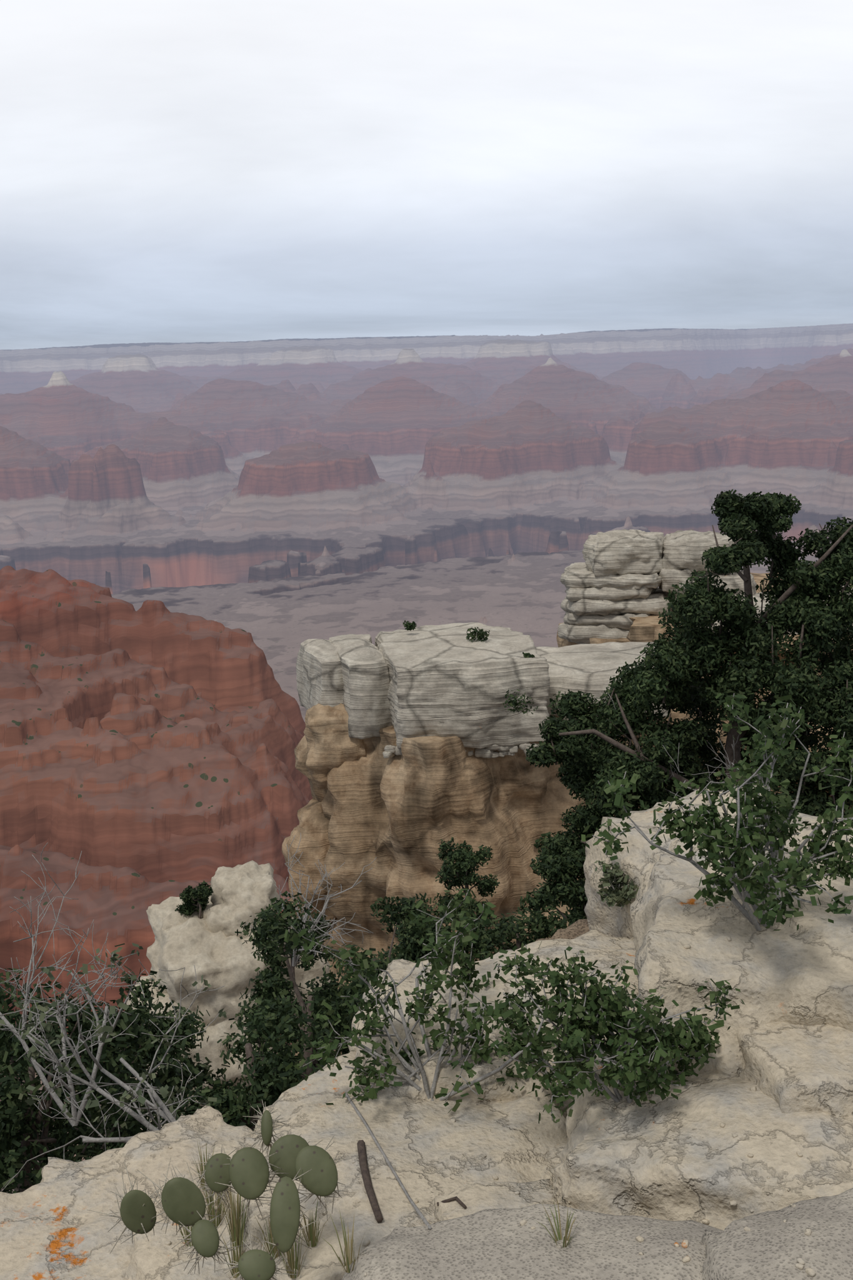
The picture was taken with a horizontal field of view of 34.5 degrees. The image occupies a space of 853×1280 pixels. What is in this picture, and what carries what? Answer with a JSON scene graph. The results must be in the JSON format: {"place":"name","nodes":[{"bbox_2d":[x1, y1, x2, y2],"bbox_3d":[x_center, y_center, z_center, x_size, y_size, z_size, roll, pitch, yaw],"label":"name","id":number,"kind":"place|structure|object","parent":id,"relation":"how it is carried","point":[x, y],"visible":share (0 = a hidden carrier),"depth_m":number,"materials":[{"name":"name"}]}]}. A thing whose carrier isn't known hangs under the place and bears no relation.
{"place":"outdoors","nodes":[
{"label":"outdoors","id":0,"kind":"place"},
{"bbox_2d":[0,1105,253,1279],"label":"rock","id":1,"kind":"object","parent":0,"point":[52,1227],"visible":0.54,"depth_m":2.94,"materials":[{"name":"beige stone"}]},
{"bbox_2d":[0,323,852,1192],"bbox_3d":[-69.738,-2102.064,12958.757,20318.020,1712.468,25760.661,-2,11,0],"label":"canyon","id":2,"kind":"structure","parent":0,"point":[200,542],"depth_m":7507.60,"materials":[{"name":"red stone"}]},
{"bbox_2d":[0,0,852,349],"label":"sky","id":3,"kind":"structure","parent":0,"point":[179,171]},
{"bbox_2d":[535,918,589,941],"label":"ground","id":4,"kind":"structure","parent":0,"point":[579,927],"depth_m":4.26,"materials":[{"name":"soil"}]},
{"bbox_2d":[126,860,333,1130],"bbox_3d":[-3.023,13.576,21.526,5.842,20.855,5.705,-2,11,0],"label":"rock outcrop","id":5,"kind":"object","parent":4,"relation":"on","point":[213,949],"visible":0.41,"depth_m":19.00,"materials":[{"name":"beige stone"}]},
{"bbox_2d":[1,513,852,1192],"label":"tree trunks","id":6,"kind":"object","parent":4,"relation":"on","point":[748,590],"visible":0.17,"depth_m":9.35,"materials":[{"name":"brown wood"}]},
{"bbox_2d":[0,489,852,1193],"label":"trees","id":7,"kind":"object","parent":6,"relation":"attached to","point":[679,667],"visible":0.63,"depth_m":9.32,"materials":[{"name":"green plant"}]},
{"bbox_2d":[281,703,596,1073],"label":"rock cliff","id":8,"kind":"structure","parent":4,"relation":"on","point":[407,810],"depth_m":31.05,"materials":[{"name":"brown stone"}]},
{"bbox_2d":[296,622,669,758],"bbox_3d":[1.368,1.089,32.358,9.215,2.359,5.324,-2,11,0],"label":"pillar cap","id":9,"kind":"object","parent":8,"relation":"on","point":[447,680],"visible":0.78,"depth_m":30.66,"materials":[{"name":"beige stone"}]},
{"bbox_2d":[200,785,852,1279],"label":"ledge slabs","id":10,"kind":"structure","parent":4,"relation":"on","point":[785,1034],"depth_m":2.75,"materials":[{"name":"beige stone"}]},
{"bbox_2d":[120,1110,338,1279],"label":"cactus pads","id":11,"kind":"object","parent":10,"relation":"on","point":[245,1172],"visible":0.98,"depth_m":2.35,"materials":[{"name":"green plant"}]},
{"bbox_2d":[86,1099,348,1279],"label":"cactus spines","id":12,"kind":"object","parent":11,"relation":"attached to","point":[218,1253],"visible":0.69,"depth_m":2.35},
{"bbox_2d":[176,1138,580,1278],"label":"dry grass","id":13,"kind":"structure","parent":10,"relation":"on","point":[235,1231],"depth_m":2.56,"materials":[{"name":"plant"}]},
{"bbox_2d":[356,1140,466,1223],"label":"sticks","id":14,"kind":"object","parent":10,"relation":"on","point":[365,1175],"visible":1,"depth_m":2.69,"materials":[{"name":"brown wood"}]},
{"bbox_2d":[0,678,852,1229],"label":"twigs","id":15,"kind":"object","parent":10,"relation":"on","point":[163,1112],"visible":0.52,"depth_m":3.83,"materials":[{"name":"grey wood"}]},
{"bbox_2d":[0,860,639,1161],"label":"sage leaves","id":16,"kind":"object","parent":15,"relation":"attached to","point":[624,894],"visible":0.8,"depth_m":3.94,"materials":[{"name":"green plant"}]},
{"bbox_2d":[283,689,852,1123],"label":"shrub leaves","id":17,"kind":"object","parent":15,"relation":"attached to","point":[632,1062],"visible":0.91,"depth_m":2.79,"materials":[{"name":"green plant"}]},
{"bbox_2d":[164,936,816,1277],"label":"pebbles","id":18,"kind":"object","parent":10,"relation":"on","point":[810,1271],"visible":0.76,"depth_m":2.41,"materials":[{"name":"stone"}]},
{"bbox_2d":[556,622,630,747],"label":"stack column","id":19,"kind":"structure","parent":4,"relation":"on","point":[562,642],"depth_m":41.82,"materials":[{"name":"beige stone"}]},
{"bbox_2d":[558,529,756,644],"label":"rock outcrop","id":20,"kind":"object","parent":19,"relation":"on","point":[615,580],"visible":0.73,"depth_m":41.55,"materials":[{"name":"beige stone"}]},
{"bbox_2d":[341,1187,852,1279],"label":"gravel path","id":21,"kind":"structure","parent":4,"relation":"on","point":[503,1244],"depth_m":2.05,"materials":[{"name":"beige gravel"}]},
{"bbox_2d":[613,572,852,817],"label":"cliff wall","id":22,"kind":"structure","parent":4,"relation":"on","point":[646,629],"depth_m":40.12,"materials":[{"name":"stone"}]},
{"bbox_2d":[708,585,852,634],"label":"cliff wall cap","id":23,"kind":"object","parent":22,"relation":"on","point":[758,598],"visible":0.02,"depth_m":39.76,"materials":[{"name":"beige stone"}]}
]}

